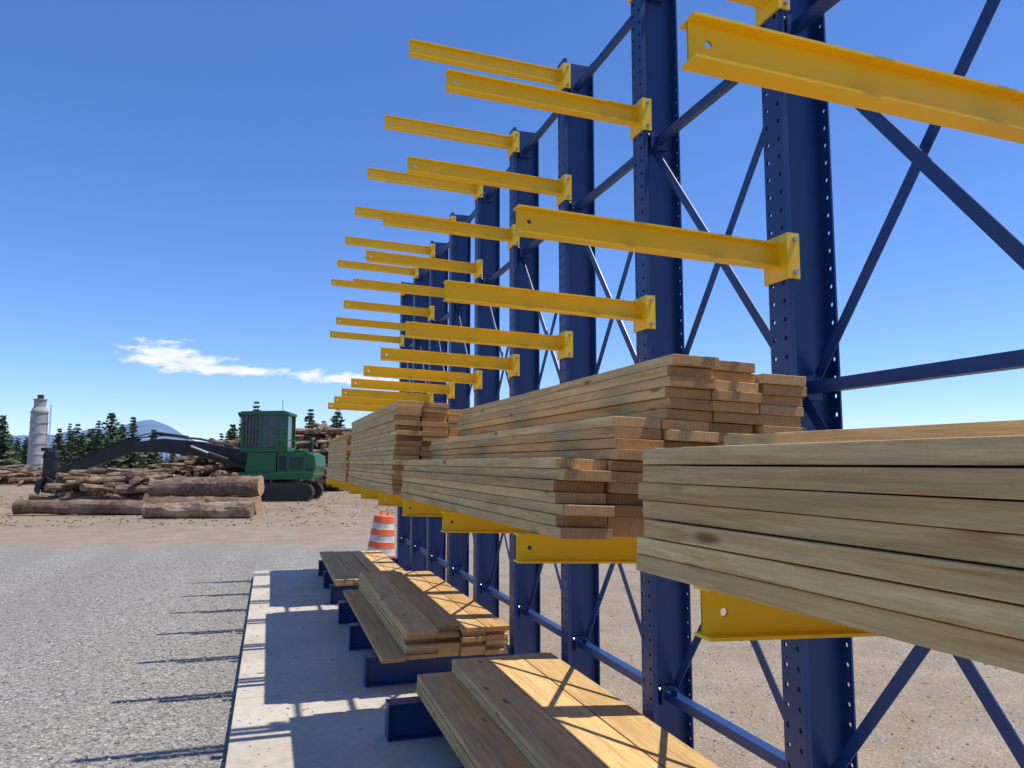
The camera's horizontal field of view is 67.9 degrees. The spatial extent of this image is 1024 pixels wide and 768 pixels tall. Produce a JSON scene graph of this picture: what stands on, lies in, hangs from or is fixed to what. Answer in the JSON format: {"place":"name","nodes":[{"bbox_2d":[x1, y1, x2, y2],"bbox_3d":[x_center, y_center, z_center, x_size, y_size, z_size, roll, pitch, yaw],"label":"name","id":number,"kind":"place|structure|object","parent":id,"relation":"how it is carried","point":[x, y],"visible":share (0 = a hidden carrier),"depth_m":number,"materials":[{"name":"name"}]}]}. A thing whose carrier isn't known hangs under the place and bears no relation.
{"place":"outdoors","nodes":[
{"label":"outdoors","id":0,"kind":"place"},
{"bbox_2d":[4,420,208,461],"bbox_3d":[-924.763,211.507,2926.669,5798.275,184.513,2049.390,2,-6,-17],"label":"mountain","id":1,"kind":"structure","parent":0,"point":[146,426],"depth_m":3073.69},
{"bbox_2d":[0,560,255,767],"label":"gravel","id":2,"kind":"structure","parent":0,"point":[119,712],"depth_m":6.60,"materials":[{"name":"grey gravel"}]},
{"bbox_2d":[232,571,431,767],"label":"gravel","id":3,"kind":"structure","parent":0,"point":[266,671],"depth_m":5.90,"materials":[{"name":"grey gravel"}]},
{"bbox_2d":[0,483,1023,767],"bbox_3d":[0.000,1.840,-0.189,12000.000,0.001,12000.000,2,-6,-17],"label":"ground","id":4,"kind":"structure","parent":0,"point":[80,543],"depth_m":7.46,"materials":[{"name":"grey gravel"}]},
{"bbox_2d":[0,415,20,465],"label":"pine tree","id":5,"kind":"object","parent":4,"relation":"on","point":[5,459],"visible":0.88,"depth_m":129.59,"materials":[{"name":"green plant"}]},
{"bbox_2d":[0,464,59,484],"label":"log pile","id":6,"kind":"object","parent":4,"relation":"on","point":[19,474],"visible":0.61,"depth_m":61.81,"materials":[{"name":"brown wood"}]},
{"bbox_2d":[27,395,51,469],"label":"silo","id":7,"kind":"object","parent":4,"relation":"on","point":[38,428],"visible":0.83,"depth_m":79.29,"materials":[{"name":"metal"}]},
{"bbox_2d":[50,428,72,467],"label":"pine tree","id":8,"kind":"object","parent":4,"relation":"on","point":[60,446],"visible":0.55,"depth_m":129.47,"materials":[{"name":"green plant"}]},
{"bbox_2d":[63,423,78,462],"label":"pine tree","id":9,"kind":"object","parent":4,"relation":"on","point":[69,452],"visible":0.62,"depth_m":139.47,"materials":[{"name":"green plant"}]},
{"bbox_2d":[87,421,104,467],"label":"pine tree","id":10,"kind":"object","parent":4,"relation":"on","point":[97,436],"visible":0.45,"depth_m":134.49,"materials":[{"name":"green plant"}]},
{"bbox_2d":[28,467,185,500],"bbox_3d":[-16.297,4.375,32.275,6.996,1.699,5.427,2,-6,-17],"label":"log pile","id":11,"kind":"object","parent":4,"relation":"on","point":[94,483],"visible":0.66,"depth_m":30.62,"materials":[{"name":"brown wood"}]},
{"bbox_2d":[12,498,203,514],"bbox_3d":[-14.099,4.318,26.686,6.417,0.628,0.619,0,-6,-4],"label":"log","id":12,"kind":"object","parent":4,"relation":"on","point":[102,507],"visible":0.75,"depth_m":26.46,"materials":[{"name":"brown wood"}]},
{"bbox_2d":[97,413,126,468],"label":"pine tree","id":13,"kind":"object","parent":4,"relation":"on","point":[112,429],"visible":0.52,"depth_m":119.40,"materials":[{"name":"green plant"}]},
{"bbox_2d":[114,424,127,440],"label":"pine tree","id":14,"kind":"object","parent":4,"relation":"on","point":[122,430],"visible":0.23,"depth_m":139.56,"materials":[{"name":"green plant"}]},
{"bbox_2d":[3,424,240,468],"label":"distant trees","id":15,"kind":"object","parent":4,"relation":"on","point":[82,449],"visible":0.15,"depth_m":170.39,"materials":[{"name":"green plant"}]},
{"bbox_2d":[116,417,149,468],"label":"pine tree","id":16,"kind":"object","parent":4,"relation":"on","point":[131,459],"visible":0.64,"depth_m":124.30,"materials":[{"name":"green plant"}]},
{"bbox_2d":[136,430,164,469],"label":"pine tree","id":17,"kind":"object","parent":4,"relation":"on","point":[151,459],"visible":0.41,"depth_m":128.94,"materials":[{"name":"green plant"}]},
{"bbox_2d":[34,409,325,501],"bbox_3d":[-16.217,3.232,37.001,13.676,4.874,3.088,0,-6,-4],"label":"log loader","id":18,"kind":"object","parent":4,"relation":"on","point":[266,438],"visible":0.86,"depth_m":36.16,"materials":[{"name":"metal"}]},
{"bbox_2d":[243,415,293,447],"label":"cab windows","id":19,"kind":"structure","parent":18,"relation":"in","point":[269,424],"depth_m":36.08,"materials":[{"name":"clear glass"}]},
{"bbox_2d":[141,500,254,518],"bbox_3d":[-10.375,4.185,25.152,3.465,0.656,0.615,1,-6,-5],"label":"log","id":20,"kind":"object","parent":4,"relation":"on","point":[209,510],"visible":0.98,"depth_m":24.96,"materials":[{"name":"brown wood"}]},
{"bbox_2d":[0,495,396,526],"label":"bark debris","id":21,"kind":"object","parent":4,"relation":"on","point":[204,519],"visible":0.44,"depth_m":24.56,"materials":[{"name":"brown wood"}]},
{"bbox_2d":[142,496,261,514],"bbox_3d":[-11.100,4.336,27.154,4.214,0.660,0.670,0,-6,4],"label":"log","id":22,"kind":"object","parent":4,"relation":"on","point":[257,501],"visible":0.35,"depth_m":26.98,"materials":[{"name":"brown wood"}]},
{"bbox_2d":[143,493,260,497],"bbox_3d":[-11.750,4.461,28.782,4.311,0.778,0.778,0,-6,2],"label":"log","id":23,"kind":"object","parent":4,"relation":"on","point":[146,495],"visible":0.06,"depth_m":28.60,"materials":[{"name":"brown wood"}]},
{"bbox_2d":[147,475,263,496],"bbox_3d":[-11.348,3.792,28.234,4.122,0.797,0.810,0,-6,3],"label":"log","id":24,"kind":"object","parent":23,"relation":"on","point":[248,486],"visible":0.98,"depth_m":27.94,"materials":[{"name":"brown wood"}]},
{"bbox_2d":[147,422,351,485],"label":"log pile","id":25,"kind":"object","parent":4,"relation":"on","point":[192,466],"visible":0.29,"depth_m":46.59,"materials":[{"name":"brown wood"}]},
{"bbox_2d":[252,401,260,410],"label":"pine tree","id":26,"kind":"object","parent":4,"relation":"on","point":[255,407],"visible":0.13,"depth_m":104.96,"materials":[{"name":"green plant"}]},
{"bbox_2d":[304,409,315,427],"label":"pine tree","id":27,"kind":"object","parent":4,"relation":"on","point":[308,419],"visible":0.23,"depth_m":99.85,"materials":[{"name":"green plant"}]},
{"bbox_2d":[298,429,346,489],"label":"log pile","id":28,"kind":"object","parent":4,"relation":"on","point":[320,436],"visible":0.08,"depth_m":49.14,"materials":[{"name":"brown wood"}]},
{"bbox_2d":[329,410,346,427],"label":"pine tree","id":29,"kind":"object","parent":4,"relation":"on","point":[336,421],"visible":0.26,"depth_m":94.81,"materials":[{"name":"green plant"}]},
{"bbox_2d":[225,568,508,767],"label":"concrete slab","id":30,"kind":"structure","parent":4,"relation":"on","point":[327,733],"depth_m":5.73,"materials":[{"name":"grey concrete"}]},
{"bbox_2d":[257,583,362,729],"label":"wood scraps","id":31,"kind":"object","parent":30,"relation":"on","point":[298,657],"visible":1,"depth_m":6.75,"materials":[{"name":"beige wood"}]},
{"bbox_2d":[330,584,358,603],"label":"base beam","id":32,"kind":"structure","parent":30,"relation":"on","point":[336,594],"depth_m":9.49,"materials":[{"name":"blue metal"}]},
{"bbox_2d":[338,601,358,623],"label":"base beam","id":33,"kind":"structure","parent":30,"relation":"on","point":[346,614],"depth_m":8.32,"materials":[{"name":"blue metal"}]},
{"bbox_2d":[318,557,396,575],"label":"base beam","id":34,"kind":"structure","parent":30,"relation":"on","point":[321,568],"depth_m":11.80,"materials":[{"name":"blue metal"}]},
{"bbox_2d":[348,623,372,650],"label":"base beam","id":35,"kind":"structure","parent":30,"relation":"on","point":[358,639],"depth_m":7.17,"materials":[{"name":"blue metal"}]},
{"bbox_2d":[323,567,409,588],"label":"base beam","id":36,"kind":"structure","parent":30,"relation":"on","point":[327,580],"depth_m":10.64,"materials":[{"name":"blue metal"}]},
{"bbox_2d":[320,550,404,585],"bbox_3d":[-2.184,2.616,10.964,0.965,0.075,3.172,2,-6,-17],"label":"lumber stack","id":37,"kind":"object","parent":36,"relation":"on","point":[344,568],"visible":0.7,"depth_m":10.78,"materials":[{"name":"beige wood"}]},
{"bbox_2d":[396,281,412,567],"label":"column","id":38,"kind":"structure","parent":30,"relation":"on","point":[403,556],"depth_m":12.25,"materials":[{"name":"blue metal"}]},
{"bbox_2d":[326,478,335,484],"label":"arm","id":39,"kind":"object","parent":38,"relation":"attached to","point":[328,480],"visible":0.2,"depth_m":11.95},
{"bbox_2d":[328,402,383,411],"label":"arm","id":40,"kind":"object","parent":38,"relation":"attached to","point":[354,407],"visible":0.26,"depth_m":12.18},
{"bbox_2d":[330,331,403,346],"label":"arm","id":41,"kind":"object","parent":38,"relation":"attached to","point":[399,340],"visible":0.98,"depth_m":12.36},
{"bbox_2d":[331,279,404,296],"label":"arm","id":42,"kind":"object","parent":38,"relation":"attached to","point":[344,283],"visible":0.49,"depth_m":12.32},
{"bbox_2d":[385,696,443,741],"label":"base beam","id":43,"kind":"structure","parent":30,"relation":"on","point":[408,718],"depth_m":4.87,"materials":[{"name":"blue metal"}]},
{"bbox_2d":[416,652,719,767],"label":"lumber stack","id":44,"kind":"object","parent":43,"relation":"on","point":[542,710],"visible":1,"depth_m":4.01,"materials":[{"name":"beige wood"}]},
{"bbox_2d":[410,268,428,571],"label":"column","id":45,"kind":"structure","parent":30,"relation":"on","point":[417,559],"depth_m":11.12,"materials":[{"name":"blue metal"}]},
{"bbox_2d":[332,480,343,486],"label":"arm","id":46,"kind":"object","parent":45,"relation":"attached to","point":[336,482],"visible":0.24,"depth_m":10.80},
{"bbox_2d":[334,396,397,406],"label":"arm","id":47,"kind":"object","parent":45,"relation":"attached to","point":[363,401],"visible":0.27,"depth_m":11.02},
{"bbox_2d":[336,317,413,330],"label":"arm","id":48,"kind":"object","parent":45,"relation":"attached to","point":[372,324],"visible":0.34,"depth_m":11.17},
{"bbox_2d":[337,260,417,279],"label":"arm","id":49,"kind":"object","parent":45,"relation":"attached to","point":[413,271],"visible":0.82,"depth_m":11.28},
{"bbox_2d":[426,240,448,581],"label":"column","id":50,"kind":"structure","parent":30,"relation":"on","point":[437,278],"depth_m":10.14,"materials":[{"name":"blue metal"}]},
{"bbox_2d":[339,482,353,489],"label":"arm","id":51,"kind":"object","parent":50,"relation":"attached to","point":[345,484],"visible":0.18,"depth_m":9.64},
{"bbox_2d":[327,433,358,481],"bbox_3d":[-2.055,1.110,11.151,1.064,0.608,3.373,4,-7,-17],"label":"lumber stack","id":52,"kind":"object","parent":51,"relation":"on","point":[339,451],"visible":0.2,"depth_m":10.38,"materials":[{"name":"beige wood"}]},
{"bbox_2d":[341,388,433,402],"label":"arm","id":53,"kind":"object","parent":50,"relation":"attached to","point":[390,395],"visible":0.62,"depth_m":9.92},
{"bbox_2d":[344,300,434,321],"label":"arm","id":54,"kind":"object","parent":50,"relation":"attached to","point":[428,312],"visible":0.98,"depth_m":10.04},
{"bbox_2d":[345,236,434,257],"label":"arm","id":55,"kind":"object","parent":50,"relation":"attached to","point":[429,250],"visible":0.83,"depth_m":10.13},
{"bbox_2d":[363,643,511,687],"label":"base beam","id":56,"kind":"structure","parent":30,"relation":"on","point":[376,672],"depth_m":6.08,"materials":[{"name":"blue metal"}]},
{"bbox_2d":[343,570,508,663],"bbox_3d":[-1.005,2.184,7.501,1.014,0.228,3.405,2,-6,-17],"label":"lumber stack","id":57,"kind":"object","parent":56,"relation":"on","point":[402,616],"visible":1,"depth_m":6.49,"materials":[{"name":"beige wood"}]},
{"bbox_2d":[446,212,470,596],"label":"column","id":58,"kind":"structure","parent":30,"relation":"on","point":[459,248],"depth_m":8.98,"materials":[{"name":"blue metal"}]},
{"bbox_2d":[348,484,366,493],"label":"arm","id":59,"kind":"object","parent":58,"relation":"attached to","point":[357,489],"visible":0.23,"depth_m":8.49},
{"bbox_2d":[351,378,454,398],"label":"arm","id":60,"kind":"object","parent":58,"relation":"attached to","point":[448,389],"visible":0.95,"depth_m":8.77},
{"bbox_2d":[353,278,454,303],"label":"arm","id":61,"kind":"object","parent":58,"relation":"attached to","point":[399,288],"visible":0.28,"depth_m":8.86},
{"bbox_2d":[355,206,455,234],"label":"arm","id":62,"kind":"object","parent":58,"relation":"attached to","point":[365,212],"visible":0.52,"depth_m":8.86},
{"bbox_2d":[473,185,499,617],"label":"column","id":63,"kind":"structure","parent":30,"relation":"on","point":[485,545],"depth_m":7.82,"materials":[{"name":"blue metal"}]},
{"bbox_2d":[361,488,384,499],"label":"arm","id":64,"kind":"object","parent":63,"relation":"attached to","point":[371,494],"visible":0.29,"depth_m":7.33},
{"bbox_2d":[347,400,474,494],"bbox_3d":[-0.921,0.687,7.578,1.070,0.722,3.596,4,-7,-17],"label":"lumber stack","id":65,"kind":"object","parent":64,"relation":"on","point":[386,440],"visible":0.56,"depth_m":5.96,"materials":[{"name":"beige wood"}]},
{"bbox_2d":[363,365,481,389],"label":"arm","id":66,"kind":"object","parent":63,"relation":"attached to","point":[474,378],"visible":1,"depth_m":7.61},
{"bbox_2d":[365,250,482,280],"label":"arm","id":67,"kind":"object","parent":63,"relation":"attached to","point":[475,268],"visible":0.95,"depth_m":7.73},
{"bbox_2d":[367,167,482,201],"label":"arm","id":68,"kind":"object","parent":63,"relation":"attached to","point":[476,190],"visible":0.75,"depth_m":7.81},
{"bbox_2d":[509,127,540,654],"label":"column","id":69,"kind":"structure","parent":30,"relation":"on","point":[524,635],"depth_m":6.65,"materials":[{"name":"blue metal"}]},
{"bbox_2d":[377,493,408,505],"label":"arm","id":70,"kind":"object","parent":69,"relation":"attached to","point":[392,500],"visible":0.27,"depth_m":6.18},
{"bbox_2d":[380,347,519,377],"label":"arm","id":71,"kind":"object","parent":69,"relation":"attached to","point":[510,364],"visible":0.99,"depth_m":6.46},
{"bbox_2d":[382,212,519,249],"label":"arm","id":72,"kind":"object","parent":69,"relation":"attached to","point":[448,227],"visible":0.85,"depth_m":6.57},
{"bbox_2d":[384,114,518,157],"bbox_3d":[-0.522,-2.170,6.655,1.183,0.203,0.178,2,-6,-17],"label":"arm","id":73,"kind":"object","parent":69,"relation":"attached to","point":[510,143],"visible":0.94,"depth_m":6.66},
{"bbox_2d":[558,58,599,685],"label":"column","id":74,"kind":"structure","parent":30,"relation":"on","point":[579,581],"depth_m":5.50,"materials":[{"name":"blue metal"}]},
{"bbox_2d":[402,500,454,516],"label":"arm","id":75,"kind":"object","parent":74,"relation":"attached to","point":[421,509],"visible":0.28,"depth_m":5.03},
{"bbox_2d":[404,321,572,359],"bbox_3d":[-0.155,-0.299,5.294,1.183,0.203,0.178,2,-6,-17],"label":"arm","id":76,"kind":"object","parent":74,"relation":"attached to","point":[561,344],"visible":0.99,"depth_m":5.30},
{"bbox_2d":[407,156,571,205],"bbox_3d":[-0.155,-1.443,5.412,1.183,0.203,0.178,2,-6,-17],"label":"arm","id":77,"kind":"object","parent":74,"relation":"attached to","point":[560,189],"visible":0.95,"depth_m":5.41},
{"bbox_2d":[409,39,570,90],"bbox_3d":[-0.155,-2.289,5.498,1.183,0.203,0.178,2,-6,-17],"label":"arm","id":78,"kind":"object","parent":74,"relation":"attached to","point":[560,78],"visible":0.86,"depth_m":5.50},
{"bbox_2d":[401,0,1023,767],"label":"bracing","id":79,"kind":"object","parent":74,"relation":"attached to","point":[999,234],"visible":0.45,"depth_m":3.17,"materials":[{"name":"blue paint"}]},
{"bbox_2d":[631,0,693,748],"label":"column","id":80,"kind":"structure","parent":30,"relation":"on","point":[666,642],"depth_m":4.34,"materials":[{"name":"blue metal"}]},
{"bbox_2d":[441,511,531,532],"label":"arm","id":81,"kind":"object","parent":80,"relation":"attached to","point":[463,523],"visible":0.29,"depth_m":3.88},
{"bbox_2d":[445,69,651,139],"bbox_3d":[0.212,-1.562,4.254,1.183,0.203,0.178,2,-6,-17],"label":"arm","id":82,"kind":"object","parent":80,"relation":"attached to","point":[636,118],"visible":0.95,"depth_m":4.25},
{"bbox_2d":[443,280,655,332],"bbox_3d":[0.212,-0.418,4.137,1.183,0.203,0.178,2,-6,-17],"label":"arm","id":83,"kind":"object","parent":80,"relation":"attached to","point":[639,312],"visible":1,"depth_m":4.14},
{"bbox_2d":[759,0,857,767],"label":"column","id":84,"kind":"structure","parent":30,"relation":"on","point":[819,712],"depth_m":3.14,"materials":[{"name":"blue metal"}]},
{"bbox_2d":[514,532,636,563],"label":"arm","id":85,"kind":"object","parent":84,"relation":"attached to","point":[614,550],"visible":0.21,"depth_m":2.74},
{"bbox_2d":[400,354,806,539],"bbox_3d":[0.159,0.370,4.127,1.008,0.646,3.190,4,-7,-17],"label":"lumber stack","id":86,"kind":"object","parent":85,"relation":"on","point":[563,461],"visible":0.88,"depth_m":2.80,"materials":[{"name":"beige wood"}]},
{"bbox_2d":[513,204,799,286],"bbox_3d":[0.579,-0.537,2.979,1.183,0.203,0.178,2,-6,-17],"label":"arm","id":87,"kind":"object","parent":84,"relation":"attached to","point":[777,259],"visible":0.99,"depth_m":2.98},
{"bbox_2d":[727,0,789,26],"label":"arm","id":88,"kind":"object","parent":84,"relation":"attached to","point":[765,10],"visible":0.78,"depth_m":3.23},
{"bbox_3d":[1.585,-0.408,1.999,0.295,4.720,0.220,2,-6,-17],"label":"column","id":89,"kind":"object","parent":30,"relation":"on","visible":0},
{"bbox_2d":[693,585,879,641],"bbox_3d":[0.946,0.528,1.700,1.183,0.203,0.178,2,-6,-17],"label":"arm","id":90,"kind":"object","parent":89,"relation":"attached to","point":[741,619],"visible":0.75,"depth_m":1.55},
{"bbox_2d":[636,420,1023,673],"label":"lumber stack","id":91,"kind":"object","parent":90,"relation":"on","point":[913,534],"visible":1,"depth_m":1.15,"materials":[{"name":"beige wood"}]},
{"bbox_2d":[680,11,1023,143],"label":"arm","id":92,"kind":"object","parent":89,"relation":"attached to","point":[745,53],"visible":1,"depth_m":1.77},
{"bbox_2d":[367,511,394,557],"bbox_3d":[-2.362,2.792,13.835,0.608,0.950,0.608,11,-11,-39],"label":"traffic drum","id":93,"kind":"object","parent":4,"relation":"on","point":[382,535],"visible":0.81,"depth_m":13.68,"materials":[{"name":"orange plastic"}]},
{"bbox_2d":[0,0,1023,441],"label":"sky","id":94,"kind":"structure","parent":0,"point":[182,182],"materials":[{"name":"blue"}]},
{"bbox_2d":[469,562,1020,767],"bbox_3d":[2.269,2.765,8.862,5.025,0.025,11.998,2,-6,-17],"label":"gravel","id":95,"kind":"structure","parent":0,"point":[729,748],"depth_m":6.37,"materials":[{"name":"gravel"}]}
]}

